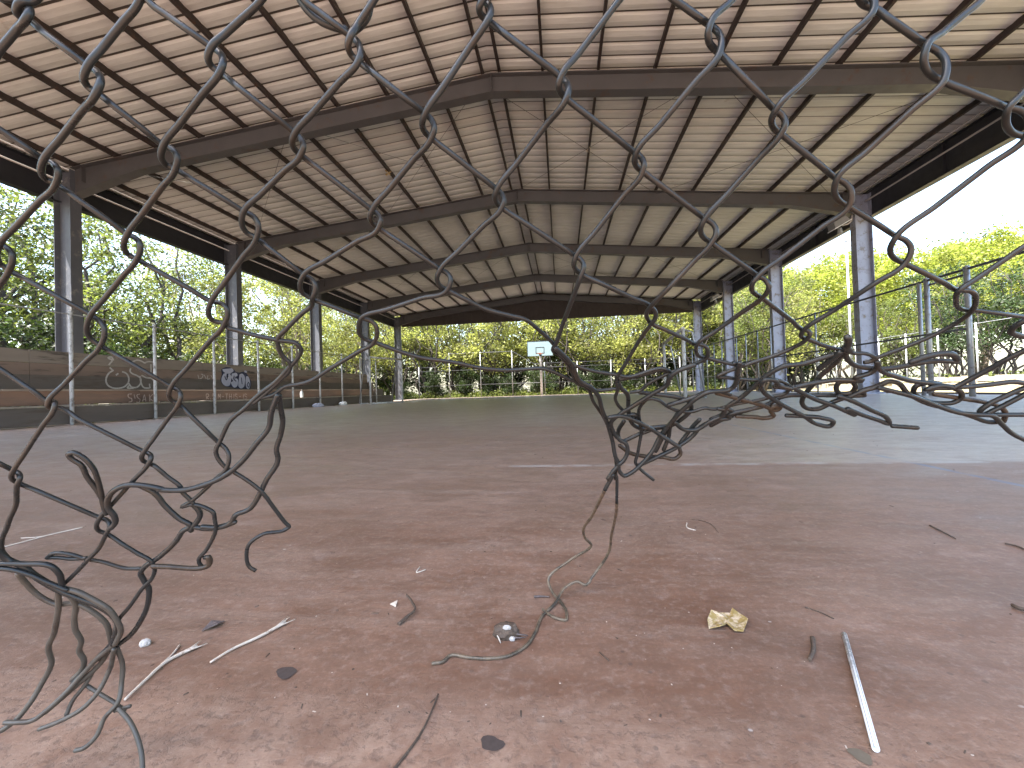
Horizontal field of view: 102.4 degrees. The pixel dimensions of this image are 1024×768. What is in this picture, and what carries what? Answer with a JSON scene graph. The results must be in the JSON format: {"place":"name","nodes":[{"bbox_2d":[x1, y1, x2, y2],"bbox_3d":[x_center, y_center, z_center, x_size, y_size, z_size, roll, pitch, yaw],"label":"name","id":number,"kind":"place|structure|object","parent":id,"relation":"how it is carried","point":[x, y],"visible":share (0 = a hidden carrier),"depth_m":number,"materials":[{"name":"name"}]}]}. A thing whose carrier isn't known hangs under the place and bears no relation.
{"place":"outdoors","nodes":[
{"label":"outdoors","id":0,"kind":"place"},
{"bbox_2d":[0,391,1023,767],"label":"concrete floor","id":1,"kind":"structure","parent":0,"point":[374,515],"depth_m":0.83,"materials":[{"name":"concrete"}]},
{"bbox_2d":[124,640,207,699],"bbox_3d":[-0.526,0.428,0.625,0.026,0.005,0.132,-2,-1,9],"label":"grass stalk","id":2,"kind":"object","parent":1,"relation":"on","point":[194,646],"depth_m":0.63,"materials":[{"name":"plant"}]},
{"bbox_2d":[0,303,376,424],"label":"pipe fence","id":3,"kind":"object","parent":1,"relation":"on","point":[70,314],"visible":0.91,"depth_m":9.82,"materials":[{"name":"metal"}]},
{"bbox_2d":[0,347,392,428],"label":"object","id":4,"kind":"object","parent":1,"relation":"on","point":[98,383],"visible":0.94,"depth_m":10.00,"materials":[{"name":"concrete"}]},
{"bbox_2d":[210,616,294,662],"bbox_3d":[-0.433,0.427,0.692,0.023,0.005,0.134,-2,-1,27],"label":"grass stalk","id":5,"kind":"object","parent":1,"relation":"on","point":[282,623],"depth_m":0.69,"materials":[{"name":"plant"}]},
{"bbox_2d":[276,667,296,678],"bbox_3d":[-0.334,0.424,0.606,0.033,0.001,0.026,-2,-1,7],"label":"stone","id":6,"kind":"object","parent":1,"relation":"on","point":[285,672],"visible":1,"depth_m":0.61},
{"bbox_2d":[359,356,402,404],"bbox_3d":[-5.881,-0.142,18.535,0.762,2.056,1.966,-2,-1,29],"label":"ball goal","id":7,"kind":"object","parent":1,"relation":"on","point":[369,358],"visible":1,"depth_m":18.07,"materials":[{"name":"white paint"}]},
{"bbox_2d":[393,693,438,767],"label":"twig","id":8,"kind":"object","parent":1,"relation":"on","point":[408,750],"visible":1,"depth_m":0.48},
{"bbox_2d":[481,735,504,750],"bbox_3d":[-0.022,0.413,0.473,0.030,0.001,0.020,-2,-1,7],"label":"floor stain","id":9,"kind":"object","parent":1,"relation":"on","point":[491,742],"visible":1,"depth_m":0.47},
{"bbox_2d":[492,621,527,642],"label":"clump of dry debris","id":10,"kind":"object","parent":1,"relation":"on","point":[506,631],"visible":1,"depth_m":0.67,"materials":[{"name":"grey plant"}]},
{"bbox_2d":[0,0,1023,406],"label":"court shelter","id":11,"kind":"object","parent":1,"relation":"on","point":[636,68],"visible":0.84,"depth_m":9.42,"materials":[{"name":"grey metal"}]},
{"bbox_2d":[827,215,852,234],"bbox_3d":[9.543,-4.614,11.916,0.605,0.542,0.340,-2,-1,7],"label":"floodlight","id":12,"kind":"object","parent":11,"relation":"hanging from","point":[837,223],"visible":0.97,"depth_m":11.82,"materials":[{"name":"grey metal"}]},
{"bbox_2d":[0,0,1023,767],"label":"chain link fence","id":13,"kind":"object","parent":1,"relation":"on","point":[24,14],"visible":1,"depth_m":0.35,"materials":[{"name":"metal"}]},
{"bbox_2d":[52,433,1012,753],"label":"floor crumbs","id":14,"kind":"object","parent":1,"relation":"on","point":[474,571],"visible":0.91,"depth_m":0.65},
{"bbox_2d":[662,327,706,397],"bbox_3d":[5.732,-0.607,13.949,0.635,2.111,4.233,-2,-1,13],"label":"ball goal","id":15,"kind":"object","parent":1,"relation":"on","point":[681,330],"visible":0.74,"depth_m":11.97,"materials":[{"name":"white paint"}]},
{"bbox_2d":[707,608,747,631],"bbox_3d":[0.362,0.399,0.700,0.070,0.009,0.063,-2,-1,7],"label":"crumpled paper","id":16,"kind":"object","parent":1,"relation":"on","point":[734,619],"visible":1,"depth_m":0.70,"materials":[{"name":"paper"}]},
{"bbox_2d":[686,251,1023,395],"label":"pipe fence","id":17,"kind":"object","parent":1,"relation":"on","point":[965,275],"visible":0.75,"depth_m":9.35,"materials":[{"name":"metal"}]},
{"bbox_2d":[846,748,872,764],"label":"leaf","id":18,"kind":"object","parent":1,"relation":"on","point":[861,756],"visible":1,"depth_m":0.44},
{"bbox_2d":[841,632,879,752],"bbox_3d":[0.459,0.395,0.547,0.007,0.007,0.242,-2,-1,33],"label":"drinking straw","id":19,"kind":"object","parent":1,"relation":"on","point":[875,747],"visible":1,"depth_m":0.51,"materials":[{"name":"white plastic"}]},
{"bbox_2d":[0,139,1023,403],"label":"sky","id":20,"kind":"structure","parent":0,"point":[998,191],"materials":[{"name":"white"}]},
{"bbox_2d":[106,386,1023,405],"bbox_3d":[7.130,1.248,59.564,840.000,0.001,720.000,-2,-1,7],"label":"ground","id":21,"kind":"structure","parent":0,"point":[998,389],"depth_m":16.58,"materials":[{"name":"concrete"}]},
{"bbox_2d":[0,184,52,346],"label":"leafy tree","id":22,"kind":"object","parent":21,"relation":"on","point":[10,212],"visible":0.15,"depth_m":12.09,"materials":[{"name":"green plant"}]},
{"bbox_2d":[0,189,115,348],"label":"shaded tree","id":23,"kind":"object","parent":21,"relation":"on","point":[36,225],"visible":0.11,"depth_m":18.91,"materials":[{"name":"green plant"}]},
{"bbox_2d":[0,197,116,331],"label":"leafy tree","id":24,"kind":"object","parent":21,"relation":"on","point":[21,272],"visible":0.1,"depth_m":14.95,"materials":[{"name":"green plant"}]},
{"bbox_2d":[0,307,120,405],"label":"leafy shrub","id":25,"kind":"object","parent":21,"relation":"on","point":[50,330],"visible":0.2,"depth_m":10.40,"materials":[{"name":"green plant"}]},
{"bbox_2d":[0,185,167,357],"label":"leafy tree","id":26,"kind":"object","parent":21,"relation":"on","point":[31,221],"visible":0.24,"depth_m":15.14,"materials":[{"name":"green plant"}]},
{"bbox_2d":[0,185,224,408],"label":"leafy tree","id":27,"kind":"object","parent":21,"relation":"on","point":[88,291],"visible":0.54,"depth_m":13.63,"materials":[{"name":"green plant"}]},
{"bbox_2d":[22,243,221,351],"bbox_3d":[-24.814,-3.231,26.667,9.350,10.443,9.887,-1,-1,-40],"label":"shaded tree","id":28,"kind":"object","parent":21,"relation":"on","point":[47,268],"visible":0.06,"depth_m":25.25,"materials":[{"name":"green plant"}]},
{"bbox_2d":[97,314,173,358],"bbox_3d":[-20.526,-1.017,22.174,5.059,5.560,4.934,-2,-1,27],"label":"bushy shrub","id":29,"kind":"object","parent":21,"relation":"on","point":[161,356],"visible":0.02,"depth_m":22.19,"materials":[{"name":"green plant"}]},
{"bbox_2d":[84,336,204,404],"bbox_3d":[-11.976,-0.177,13.354,2.880,2.793,3.021,-2,-1,24],"label":"leafy shrub","id":30,"kind":"object","parent":21,"relation":"on","point":[121,350],"visible":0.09,"depth_m":13.30,"materials":[{"name":"green plant"}]},
{"bbox_2d":[82,217,249,403],"bbox_3d":[-16.198,-2.938,18.360,6.266,8.933,8.591,-2,-1,-4],"label":"leafy tree","id":31,"kind":"object","parent":21,"relation":"on","point":[174,323],"visible":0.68,"depth_m":18.13,"materials":[{"name":"green plant"}]},
{"bbox_2d":[116,236,266,363],"bbox_3d":[-18.261,-4.057,23.789,6.540,11.424,6.483,-1,-1,-37],"label":"slender tree","id":32,"kind":"object","parent":21,"relation":"on","point":[175,290],"visible":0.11,"depth_m":23.22,"materials":[{"name":"green plant"}]},
{"bbox_2d":[134,330,250,370],"bbox_3d":[-18.737,-1.024,24.681,5.276,5.517,5.535,-2,-1,36],"label":"bushy shrub","id":33,"kind":"object","parent":21,"relation":"on","point":[220,342],"visible":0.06,"depth_m":23.93,"materials":[{"name":"green plant"}]},
{"bbox_2d":[165,261,261,361],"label":"shaded tree","id":34,"kind":"object","parent":21,"relation":"on","point":[206,304],"visible":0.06,"depth_m":31.42,"materials":[{"name":"green plant"}]},
{"bbox_2d":[150,261,282,363],"bbox_3d":[-15.011,-4.248,21.703,6.247,11.524,6.402,-1,-1,-28],"label":"slender tree","id":35,"kind":"object","parent":21,"relation":"on","point":[264,310],"visible":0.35,"depth_m":20.77,"materials":[{"name":"green plant"}]},
{"bbox_2d":[217,327,281,390],"bbox_3d":[-17.869,-1.126,27.462,5.017,5.754,5.823,-1,-1,-18],"label":"bushy shrub","id":36,"kind":"object","parent":21,"relation":"on","point":[252,358],"visible":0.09,"depth_m":27.77,"materials":[{"name":"green plant"}]},
{"bbox_2d":[201,270,331,369],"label":"slender tree","id":37,"kind":"object","parent":21,"relation":"on","point":[287,311],"visible":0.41,"depth_m":21.19,"materials":[{"name":"green plant"}]},
{"bbox_2d":[243,344,289,390],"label":"bushy shrub","id":38,"kind":"object","parent":21,"relation":"on","point":[274,356],"visible":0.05,"depth_m":29.53,"materials":[{"name":"green plant"}]},
{"bbox_2d":[242,274,338,371],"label":"slender tree","id":39,"kind":"object","parent":21,"relation":"on","point":[328,361],"visible":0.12,"depth_m":28.23,"materials":[{"name":"green plant"}]},
{"bbox_2d":[242,273,353,363],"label":"shaded tree","id":40,"kind":"object","parent":21,"relation":"on","point":[277,312],"visible":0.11,"depth_m":37.87,"materials":[{"name":"green plant"}]},
{"bbox_2d":[262,290,347,368],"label":"slender tree","id":41,"kind":"object","parent":21,"relation":"on","point":[307,322],"visible":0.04,"depth_m":32.93,"materials":[{"name":"green plant"}]},
{"bbox_2d":[258,286,360,398],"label":"slender tree","id":42,"kind":"object","parent":21,"relation":"on","point":[325,330],"visible":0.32,"depth_m":25.38,"materials":[{"name":"green plant"}]},
{"bbox_2d":[284,296,373,378],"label":"slender tree","id":43,"kind":"object","parent":21,"relation":"on","point":[332,311],"visible":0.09,"depth_m":36.32,"materials":[{"name":"green plant"}]},
{"bbox_2d":[294,304,382,378],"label":"slender tree","id":44,"kind":"object","parent":21,"relation":"on","point":[356,361],"visible":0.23,"depth_m":27.95,"materials":[{"name":"green plant"}]},
{"bbox_2d":[332,312,405,371],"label":"slender tree","id":45,"kind":"object","parent":21,"relation":"on","point":[375,352],"visible":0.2,"depth_m":31.13,"materials":[{"name":"green plant"}]},
{"bbox_2d":[348,350,420,392],"bbox_3d":[-11.103,-1.246,38.638,5.618,5.950,6.519,-2,-1,20],"label":"rounded shrub","id":46,"kind":"object","parent":21,"relation":"on","point":[407,381],"visible":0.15,"depth_m":38.07,"materials":[{"name":"green plant"}]},
{"bbox_2d":[345,319,433,395],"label":"multistem tree","id":47,"kind":"object","parent":21,"relation":"on","point":[388,364],"visible":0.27,"depth_m":35.04,"materials":[{"name":"green plant"}]},
{"bbox_2d":[353,325,449,394],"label":"multistem tree","id":48,"kind":"object","parent":21,"relation":"on","point":[389,328],"visible":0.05,"depth_m":41.16,"materials":[{"name":"green plant"}]},
{"bbox_2d":[379,316,481,397],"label":"multistem tree","id":49,"kind":"object","parent":21,"relation":"on","point":[412,334],"visible":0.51,"depth_m":34.56,"materials":[{"name":"green plant"}]},
{"bbox_2d":[421,369,449,396],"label":"leafy shrub","id":50,"kind":"object","parent":21,"relation":"on","point":[436,387],"visible":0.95,"depth_m":32.78,"materials":[{"name":"green plant"}]},
{"bbox_2d":[408,324,486,392],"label":"multistem tree","id":51,"kind":"object","parent":21,"relation":"on","point":[441,351],"visible":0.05,"depth_m":40.27,"materials":[{"name":"green plant"}]},
{"bbox_2d":[418,324,507,395],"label":"multistem tree","id":52,"kind":"object","parent":21,"relation":"on","point":[459,328],"visible":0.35,"depth_m":35.39,"materials":[{"name":"green plant"}]},
{"bbox_2d":[452,368,478,396],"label":"leafy shrub","id":53,"kind":"object","parent":21,"relation":"on","point":[466,385],"visible":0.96,"depth_m":33.21,"materials":[{"name":"green plant"}]},
{"bbox_2d":[438,321,522,393],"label":"multistem tree","id":54,"kind":"object","parent":21,"relation":"on","point":[477,347],"visible":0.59,"depth_m":33.54,"materials":[{"name":"green plant"}]},
{"bbox_2d":[470,373,498,395],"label":"leafy shrub","id":55,"kind":"object","parent":21,"relation":"on","point":[486,389],"visible":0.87,"depth_m":33.27,"materials":[{"name":"green plant"}]},
{"bbox_2d":[454,321,553,392],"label":"multistem tree","id":56,"kind":"object","parent":21,"relation":"on","point":[524,332],"visible":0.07,"depth_m":39.94,"materials":[{"name":"green plant"}]},
{"bbox_2d":[491,373,522,394],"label":"leafy shrub","id":57,"kind":"object","parent":21,"relation":"on","point":[506,388],"visible":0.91,"depth_m":32.41,"materials":[{"name":"green plant"}]},
{"bbox_2d":[12,369,1023,408],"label":"undergrowth","id":58,"kind":"object","parent":21,"relation":"on","point":[525,392],"visible":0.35,"depth_m":31.92,"materials":[{"name":"green plant"}]},
{"bbox_2d":[403,354,448,393],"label":"rounded shrub","id":59,"kind":"object","parent":58,"relation":"on","point":[423,374],"visible":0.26,"depth_m":37.79,"materials":[{"name":"green plant"}]},
{"bbox_2d":[441,354,483,393],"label":"rounded shrub","id":60,"kind":"object","parent":58,"relation":"on","point":[458,375],"visible":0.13,"depth_m":36.84,"materials":[{"name":"green plant"}]},
{"bbox_2d":[497,352,531,387],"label":"rounded shrub","id":61,"kind":"object","parent":58,"relation":"on","point":[521,379],"visible":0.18,"depth_m":37.69,"materials":[{"name":"green plant"}]},
{"bbox_2d":[787,335,825,381],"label":"rounded shrub","id":62,"kind":"object","parent":58,"relation":"on","point":[805,372],"visible":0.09,"depth_m":33.89,"materials":[{"name":"green plant"}]},
{"bbox_2d":[471,319,568,392],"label":"multistem tree","id":63,"kind":"object","parent":21,"relation":"on","point":[518,345],"visible":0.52,"depth_m":34.64,"materials":[{"name":"green plant"}]},
{"bbox_2d":[524,370,550,392],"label":"leafy shrub","id":64,"kind":"object","parent":21,"relation":"on","point":[533,383],"visible":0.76,"depth_m":32.34,"materials":[{"name":"green plant"}]},
{"bbox_2d":[509,341,569,388],"bbox_3d":[2.566,-1.511,36.648,6.015,5.548,5.734,-2,-1,-7],"label":"rounded shrub","id":65,"kind":"object","parent":21,"relation":"on","point":[553,359],"visible":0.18,"depth_m":36.48,"materials":[{"name":"green plant"}]},
{"bbox_2d":[491,320,587,388],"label":"multistem tree","id":66,"kind":"object","parent":21,"relation":"on","point":[520,324],"visible":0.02,"depth_m":39.00,"materials":[{"name":"green plant"}]},
{"bbox_2d":[527,340,552,394],"bbox_3d":[2.096,-1.152,30.208,1.241,4.040,1.499,-1,-1,-44],"label":"basketball hoop","id":67,"kind":"object","parent":21,"relation":"on","point":[540,349],"visible":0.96,"depth_m":30.25,"materials":[{"name":"white paint"}]},
{"bbox_2d":[534,373,559,392],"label":"leafy shrub","id":68,"kind":"object","parent":21,"relation":"on","point":[552,384],"visible":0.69,"depth_m":32.20,"materials":[{"name":"green plant"}]},
{"bbox_2d":[418,350,715,397],"bbox_3d":[3.655,-0.916,30.898,22.084,3.533,0.069,-2,-1,7],"label":"pipe fence","id":69,"kind":"object","parent":21,"relation":"on","point":[512,383],"visible":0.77,"depth_m":31.01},
{"bbox_2d":[518,318,618,391],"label":"multistem tree","id":70,"kind":"object","parent":21,"relation":"on","point":[543,325],"visible":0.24,"depth_m":33.58,"materials":[{"name":"green plant"}]},
{"bbox_2d":[531,317,630,391],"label":"multistem tree","id":71,"kind":"object","parent":21,"relation":"on","point":[575,324],"visible":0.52,"depth_m":33.28,"materials":[{"name":"green plant"}]},
{"bbox_2d":[587,362,614,387],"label":"leafy shrub","id":72,"kind":"object","parent":21,"relation":"on","point":[601,384],"visible":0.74,"depth_m":31.90,"materials":[{"name":"green plant"}]},
{"bbox_2d":[579,316,650,386],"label":"multistem tree","id":73,"kind":"object","parent":21,"relation":"on","point":[594,320],"visible":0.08,"depth_m":38.80,"materials":[{"name":"green plant"}]},
{"bbox_2d":[573,315,663,388],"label":"multistem tree","id":74,"kind":"object","parent":21,"relation":"on","point":[623,350],"visible":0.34,"depth_m":32.91,"materials":[{"name":"green plant"}]},
{"bbox_2d":[600,313,693,389],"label":"multistem tree","id":75,"kind":"object","parent":21,"relation":"on","point":[645,346],"visible":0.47,"depth_m":31.69,"materials":[{"name":"green plant"}]},
{"bbox_2d":[599,312,708,386],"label":"multistem tree","id":76,"kind":"object","parent":21,"relation":"on","point":[654,335],"visible":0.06,"depth_m":36.00,"materials":[{"name":"green plant"}]},
{"bbox_2d":[646,338,694,384],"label":"rounded shrub","id":77,"kind":"object","parent":21,"relation":"on","point":[668,366],"visible":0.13,"depth_m":34.85,"materials":[{"name":"green plant"}]},
{"bbox_2d":[628,288,749,390],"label":"multistem tree","id":78,"kind":"object","parent":21,"relation":"on","point":[685,325],"visible":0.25,"depth_m":32.05,"materials":[{"name":"green plant"}]},
{"bbox_2d":[693,364,724,387],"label":"leafy shrub","id":79,"kind":"object","parent":21,"relation":"on","point":[710,378],"visible":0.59,"depth_m":30.61,"materials":[{"name":"green plant"}]},
{"bbox_2d":[667,281,763,388],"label":"multistem tree","id":80,"kind":"object","parent":21,"relation":"on","point":[720,310],"visible":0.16,"depth_m":32.51,"materials":[{"name":"green plant"}]},
{"bbox_2d":[681,281,769,390],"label":"multistem tree","id":81,"kind":"object","parent":21,"relation":"on","point":[718,353],"visible":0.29,"depth_m":30.05,"materials":[{"name":"green plant"}]},
{"bbox_2d":[706,266,811,389],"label":"multistem tree","id":82,"kind":"object","parent":21,"relation":"on","point":[766,346],"visible":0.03,"depth_m":31.95,"materials":[{"name":"green plant"}]},
{"bbox_2d":[703,272,822,388],"bbox_3d":[19.919,-4.418,33.234,8.103,10.142,8.515,-1,-1,-38],"label":"multistem tree","id":83,"kind":"object","parent":21,"relation":"on","point":[794,307],"visible":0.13,"depth_m":31.66,"materials":[{"name":"green plant"}]},
{"bbox_2d":[717,272,818,390],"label":"multistem tree","id":84,"kind":"object","parent":21,"relation":"on","point":[748,323],"visible":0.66,"depth_m":25.09,"materials":[{"name":"green plant"}]},
{"bbox_2d":[720,264,840,384],"bbox_3d":[21.119,-4.184,32.262,7.907,9.538,8.288,-2,-1,-17],"label":"multistem tree","id":85,"kind":"object","parent":21,"relation":"on","point":[801,356],"visible":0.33,"depth_m":31.11,"materials":[{"name":"green plant"}]},
{"bbox_2d":[744,271,827,359],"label":"multistem tree","id":86,"kind":"object","parent":21,"relation":"on","point":[808,311],"visible":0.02,"depth_m":36.08,"materials":[{"name":"green plant"}]},
{"bbox_2d":[783,258,854,379],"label":"broadleaf tree","id":87,"kind":"object","parent":21,"relation":"on","point":[826,276],"visible":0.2,"depth_m":37.95,"materials":[{"name":"green plant"}]},
{"bbox_2d":[808,304,854,377],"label":"understorey tree","id":88,"kind":"object","parent":21,"relation":"on","point":[832,336],"visible":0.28,"depth_m":35.83,"materials":[{"name":"green plant"}]},
{"bbox_2d":[845,239,853,377],"bbox_3d":[24.555,-5.156,29.966,0.168,10.750,0.168,-2,-1,7],"label":"light pole","id":89,"kind":"object","parent":21,"relation":"on","point":[849,309],"visible":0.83,"depth_m":29.94,"materials":[{"name":"metal"}]},
{"bbox_2d":[692,390,1019,394],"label":"kerb","id":90,"kind":"structure","parent":21,"relation":"on","point":[926,392],"depth_m":9.79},
{"bbox_2d":[802,245,917,377],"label":"broadleaf tree","id":91,"kind":"object","parent":21,"relation":"on","point":[877,257],"visible":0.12,"depth_m":41.02,"materials":[{"name":"green plant"}]},
{"bbox_2d":[817,244,945,377],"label":"broadleaf tree","id":92,"kind":"object","parent":21,"relation":"on","point":[882,288],"visible":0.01,"depth_m":44.62,"materials":[{"name":"green plant"}]},
{"bbox_2d":[827,294,937,377],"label":"understorey tree","id":93,"kind":"object","parent":21,"relation":"on","point":[846,319],"visible":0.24,"depth_m":31.43,"materials":[{"name":"green plant"}]},
{"bbox_2d":[852,295,938,376],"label":"understorey tree","id":94,"kind":"object","parent":21,"relation":"on","point":[912,351],"visible":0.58,"depth_m":28.26,"materials":[{"name":"green plant"}]},
{"bbox_2d":[769,374,1023,387],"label":"stone wall","id":95,"kind":"structure","parent":21,"relation":"on","point":[981,379],"depth_m":19.52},
{"bbox_2d":[803,318,1023,380],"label":"perimeter fence","id":96,"kind":"object","parent":21,"relation":"on","point":[976,341],"visible":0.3,"depth_m":21.91,"materials":[{"name":"metal"}]},
{"bbox_2d":[852,237,1006,377],"bbox_3d":[35.098,-6.037,34.950,9.897,12.310,9.301,-2,-1,0],"label":"broadleaf tree","id":97,"kind":"object","parent":21,"relation":"on","point":[888,268],"visible":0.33,"depth_m":34.30,"materials":[{"name":"green plant"}]},
{"bbox_2d":[877,276,1007,377],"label":"understorey tree","id":98,"kind":"object","parent":21,"relation":"on","point":[935,324],"visible":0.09,"depth_m":29.44,"materials":[{"name":"green plant"}]},
{"bbox_2d":[895,267,1021,376],"bbox_3d":[26.901,-3.583,24.504,5.382,7.602,6.135,-1,-1,-43],"label":"understorey tree","id":99,"kind":"object","parent":21,"relation":"on","point":[945,318],"visible":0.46,"depth_m":24.84,"materials":[{"name":"green plant"}]},
{"bbox_2d":[906,214,1023,374],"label":"broadleaf tree","id":100,"kind":"object","parent":21,"relation":"on","point":[999,233],"visible":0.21,"depth_m":37.70,"materials":[{"name":"green plant"}]},
{"bbox_2d":[906,233,1023,370],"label":"broadleaf tree","id":101,"kind":"object","parent":21,"relation":"on","point":[984,357],"visible":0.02,"depth_m":41.22,"materials":[{"name":"green plant"}]},
{"bbox_2d":[923,256,1023,375],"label":"understorey tree","id":102,"kind":"object","parent":21,"relation":"on","point":[1013,302],"visible":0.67,"depth_m":21.54,"materials":[{"name":"green plant"}]},
{"bbox_2d":[962,257,1023,355],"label":"understorey tree","id":103,"kind":"object","parent":21,"relation":"on","point":[1009,278],"visible":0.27,"depth_m":23.54,"materials":[{"name":"green plant"}]},
{"bbox_2d":[971,237,1023,335],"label":"broadleaf tree","id":104,"kind":"object","parent":21,"relation":"on","point":[1017,257],"visible":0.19,"depth_m":32.24,"materials":[{"name":"green plant"}]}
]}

